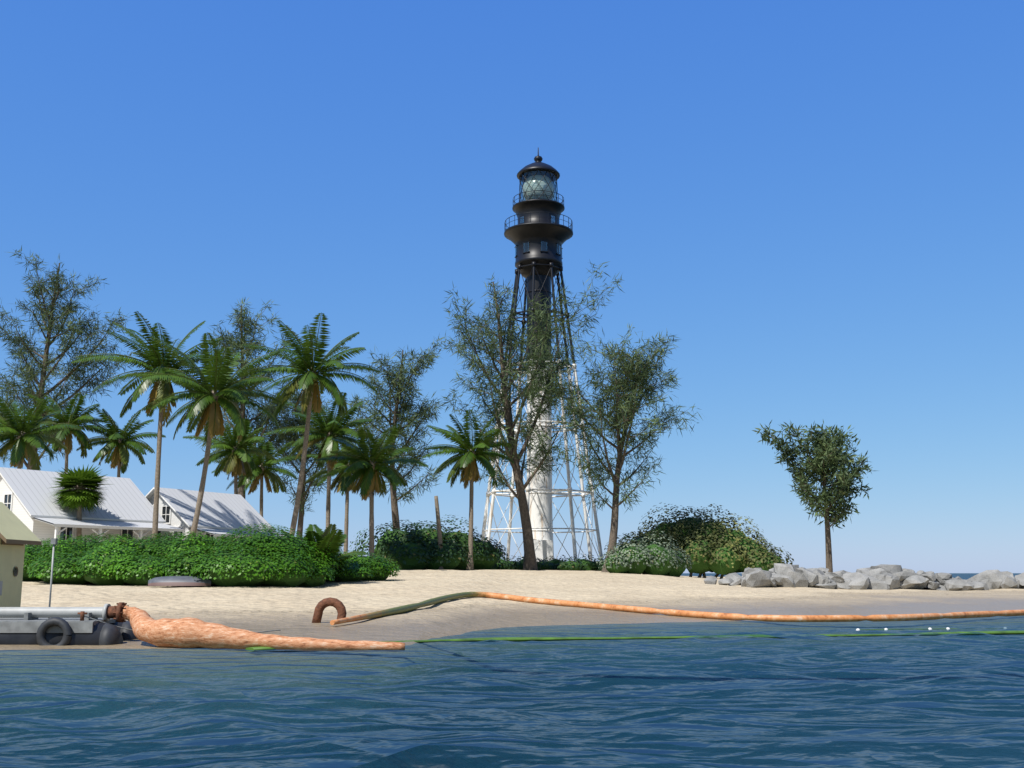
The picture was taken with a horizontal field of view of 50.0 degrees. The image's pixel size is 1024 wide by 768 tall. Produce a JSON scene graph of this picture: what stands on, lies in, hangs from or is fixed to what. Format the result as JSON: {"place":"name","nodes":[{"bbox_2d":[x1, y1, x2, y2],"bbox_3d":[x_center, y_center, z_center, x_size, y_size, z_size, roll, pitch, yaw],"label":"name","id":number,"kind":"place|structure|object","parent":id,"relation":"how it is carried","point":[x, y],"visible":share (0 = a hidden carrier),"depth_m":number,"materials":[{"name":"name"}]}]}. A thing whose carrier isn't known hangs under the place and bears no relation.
{"place":"outdoors","nodes":[
{"label":"outdoors","id":0,"kind":"place"},
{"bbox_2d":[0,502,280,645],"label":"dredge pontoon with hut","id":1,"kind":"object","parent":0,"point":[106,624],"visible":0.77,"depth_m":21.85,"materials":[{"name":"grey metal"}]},
{"bbox_2d":[0,569,1023,767],"bbox_3d":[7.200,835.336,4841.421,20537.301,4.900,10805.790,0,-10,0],"label":"terrain","id":2,"kind":"structure","parent":0,"point":[288,611],"depth_m":23.07,"materials":[{"name":"beige sand"}]},
{"bbox_2d":[0,396,82,470],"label":"palm","id":3,"kind":"object","parent":2,"relation":"on","point":[26,432],"visible":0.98,"depth_m":78.75,"materials":[{"name":"green plant"}]},
{"bbox_2d":[22,394,107,472],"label":"palm","id":4,"kind":"object","parent":2,"relation":"on","point":[69,434],"visible":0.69,"depth_m":96.75,"materials":[{"name":"green plant"}]},
{"bbox_2d":[0,246,139,469],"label":"casuarina tree","id":5,"kind":"object","parent":2,"relation":"on","point":[29,375],"visible":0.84,"depth_m":105.43,"materials":[{"name":"green plant"}]},
{"bbox_2d":[48,464,110,543],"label":"sabal palm","id":6,"kind":"object","parent":2,"relation":"on","point":[78,490],"visible":0.99,"depth_m":71.16,"materials":[{"name":"green plant"}]},
{"bbox_2d":[0,467,183,547],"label":"house","id":7,"kind":"structure","parent":2,"relation":"on","point":[27,500],"depth_m":72.48,"materials":[{"name":"white"}]},
{"bbox_2d":[76,408,165,476],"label":"palm","id":8,"kind":"object","parent":2,"relation":"on","point":[122,442],"visible":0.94,"depth_m":98.46,"materials":[{"name":"green plant"}]},
{"bbox_2d":[71,311,232,539],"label":"palm","id":9,"kind":"object","parent":2,"relation":"on","point":[153,354],"visible":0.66,"depth_m":74.76,"materials":[{"name":"green plant"}]},
{"bbox_2d":[148,576,210,585],"bbox_3d":[-14.239,8.437,47.051,2.700,0.420,1.100,0,-10,0],"label":"overturned boat","id":10,"kind":"object","parent":2,"relation":"on","point":[176,581],"visible":0.97,"depth_m":46.68,"materials":[{"name":"grey paint"}]},
{"bbox_2d":[22,523,350,586],"bbox_3d":[-18.666,8.338,52.398,22.036,3.181,8.419,-3,-10,19],"label":"sea grape bush","id":11,"kind":"object","parent":2,"relation":"on","point":[258,558],"visible":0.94,"depth_m":48.87,"materials":[{"name":"green plant"}]},
{"bbox_2d":[128,333,281,539],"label":"palm","id":12,"kind":"object","parent":2,"relation":"on","point":[213,394],"visible":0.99,"depth_m":70.68,"materials":[{"name":"green plant"}]},
{"bbox_2d":[145,487,286,541],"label":"house","id":13,"kind":"structure","parent":2,"relation":"on","point":[222,513],"depth_m":80.69,"materials":[{"name":"white"}]},
{"bbox_2d":[183,418,274,493],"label":"palm","id":14,"kind":"object","parent":2,"relation":"on","point":[236,460],"visible":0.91,"depth_m":92.31,"materials":[{"name":"green plant"}]},
{"bbox_2d":[188,297,311,498],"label":"tree","id":15,"kind":"object","parent":2,"relation":"on","point":[238,346],"visible":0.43,"depth_m":109.29,"materials":[{"name":"green plant"}]},
{"bbox_2d":[212,440,301,516],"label":"palm","id":16,"kind":"object","parent":2,"relation":"on","point":[264,468],"visible":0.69,"depth_m":100.15,"materials":[{"name":"green plant"}]},
{"bbox_2d":[121,606,404,651],"bbox_3d":[-5.004,4.631,20.778,6.075,0.798,1.069,-3,-10,16],"label":"rusty dredge hose","id":17,"kind":"object","parent":2,"relation":"on","point":[188,632],"visible":0.96,"depth_m":20.54,"materials":[{"name":"orange rubber"}]},
{"bbox_2d":[246,372,356,540],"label":"casuarina tree","id":18,"kind":"object","parent":2,"relation":"on","point":[304,493],"visible":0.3,"depth_m":111.33,"materials":[{"name":"green plant"}]},
{"bbox_2d":[240,312,380,535],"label":"palm","id":19,"kind":"object","parent":2,"relation":"on","point":[312,379],"visible":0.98,"depth_m":74.97,"materials":[{"name":"green plant"}]},
{"bbox_2d":[263,392,373,526],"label":"palm","id":20,"kind":"object","parent":2,"relation":"on","point":[331,427],"visible":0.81,"depth_m":86.33,"materials":[{"name":"green plant"}]},
{"bbox_2d":[283,524,366,568],"bbox_3d":[-9.112,8.046,51.239,3.860,3.095,4.365,9,-13,-41],"label":"young palm","id":21,"kind":"object","parent":2,"relation":"on","point":[334,538],"visible":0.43,"depth_m":50.87,"materials":[{"name":"green plant"}]},
{"bbox_2d":[312,597,346,622],"bbox_3d":[-4.516,5.736,27.148,1.032,0.909,0.339,-1,-10,4],"label":"curved pipe","id":22,"kind":"object","parent":2,"relation":"on","point":[323,604],"visible":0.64,"depth_m":27.10,"materials":[{"name":"orange metal"}]},
{"bbox_2d":[305,444,363,552],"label":"palm","id":23,"kind":"object","parent":2,"relation":"on","point":[341,483],"visible":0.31,"depth_m":95.76,"materials":[{"name":"green plant"}]},
{"bbox_2d":[325,550,400,581],"bbox_3d":[-7.932,9.087,54.491,3.938,1.673,4.682,-5,-11,29],"label":"sea grape bush","id":24,"kind":"object","parent":2,"relation":"on","point":[367,567],"visible":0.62,"depth_m":53.65,"materials":[{"name":"green plant"}]},
{"bbox_2d":[311,423,428,555],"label":"palm","id":25,"kind":"object","parent":2,"relation":"on","point":[368,482],"visible":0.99,"depth_m":79.96,"materials":[{"name":"green plant"}]},
{"bbox_2d":[345,338,444,529],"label":"casuarina tree","id":26,"kind":"object","parent":2,"relation":"on","point":[398,412],"visible":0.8,"depth_m":102.38,"materials":[{"name":"green plant"}]},
{"bbox_2d":[350,515,507,569],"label":"hedge","id":27,"kind":"object","parent":2,"relation":"on","point":[416,548],"visible":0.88,"depth_m":85.76,"materials":[{"name":"green plant"}]},
{"bbox_2d":[434,496,442,569],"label":"wooden post","id":28,"kind":"object","parent":2,"relation":"on","point":[439,531],"visible":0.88,"depth_m":85.25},
{"bbox_2d":[422,409,513,569],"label":"palm","id":29,"kind":"object","parent":2,"relation":"on","point":[465,464],"visible":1,"depth_m":88.17,"materials":[{"name":"green plant"}]},
{"bbox_2d":[437,261,622,569],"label":"casuarina tree","id":30,"kind":"object","parent":2,"relation":"on","point":[531,389],"visible":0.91,"depth_m":93.24,"materials":[{"name":"green plant"}]},
{"bbox_2d":[481,148,602,561],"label":"lighthouse","id":31,"kind":"object","parent":2,"relation":"on","point":[538,235],"visible":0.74,"depth_m":108.69,"materials":[{"name":"white paint"}]},
{"bbox_2d":[490,554,605,570],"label":"hedge","id":32,"kind":"object","parent":2,"relation":"on","point":[579,564],"visible":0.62,"depth_m":94.79,"materials":[{"name":"green plant"}]},
{"bbox_2d":[528,323,704,571],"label":"casuarina tree","id":33,"kind":"object","parent":2,"relation":"on","point":[635,371],"visible":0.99,"depth_m":89.76,"materials":[{"name":"green plant"}]},
{"bbox_2d":[604,533,662,557],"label":"bush","id":34,"kind":"object","parent":2,"relation":"on","point":[621,546],"visible":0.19,"depth_m":91.10,"materials":[{"name":"green plant"}]},
{"bbox_2d":[596,531,692,576],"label":"silver bush","id":35,"kind":"object","parent":2,"relation":"on","point":[653,559],"visible":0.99,"depth_m":83.64,"materials":[{"name":"green plant"}]},
{"bbox_2d":[330,592,1023,624],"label":"orange float hose","id":36,"kind":"object","parent":2,"relation":"on","point":[736,616],"visible":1,"depth_m":33.29,"materials":[{"name":"orange plastic"}]},
{"bbox_2d":[619,502,793,578],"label":"bush","id":37,"kind":"object","parent":2,"relation":"on","point":[717,546],"depth_m":92.55,"materials":[{"name":"green plant"}]},
{"bbox_2d":[752,420,872,571],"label":"lone tree","id":38,"kind":"object","parent":2,"relation":"on","point":[826,462],"visible":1,"depth_m":79.11,"materials":[{"name":"broad green leaves"},{"name":"brown bark"}]},
{"bbox_2d":[704,563,1023,590],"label":"rocks","id":39,"kind":"object","parent":2,"relation":"on","point":[884,577],"visible":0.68,"depth_m":66.36,"materials":[{"name":"stone"}]},
{"bbox_2d":[0,573,1023,767],"bbox_3d":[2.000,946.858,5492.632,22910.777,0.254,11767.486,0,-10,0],"label":"sea water","id":40,"kind":"structure","parent":0,"point":[371,747],"depth_m":12.88,"materials":[{"name":"blue liquid"}]},
{"bbox_2d":[245,630,1023,651],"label":"algae line","id":41,"kind":"object","parent":40,"relation":"on","point":[525,639],"visible":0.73,"depth_m":23.69,"materials":[{"name":"plant"}]},
{"bbox_2d":[856,627,1002,631],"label":"floats","id":42,"kind":"object","parent":40,"relation":"on","point":[929,629],"visible":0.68,"depth_m":27.66,"materials":[{"name":"white plastic"}]},
{"bbox_2d":[0,0,1023,572],"label":"sky","id":43,"kind":"structure","parent":0,"point":[822,201],"materials":[{"name":"blue"}]}
]}

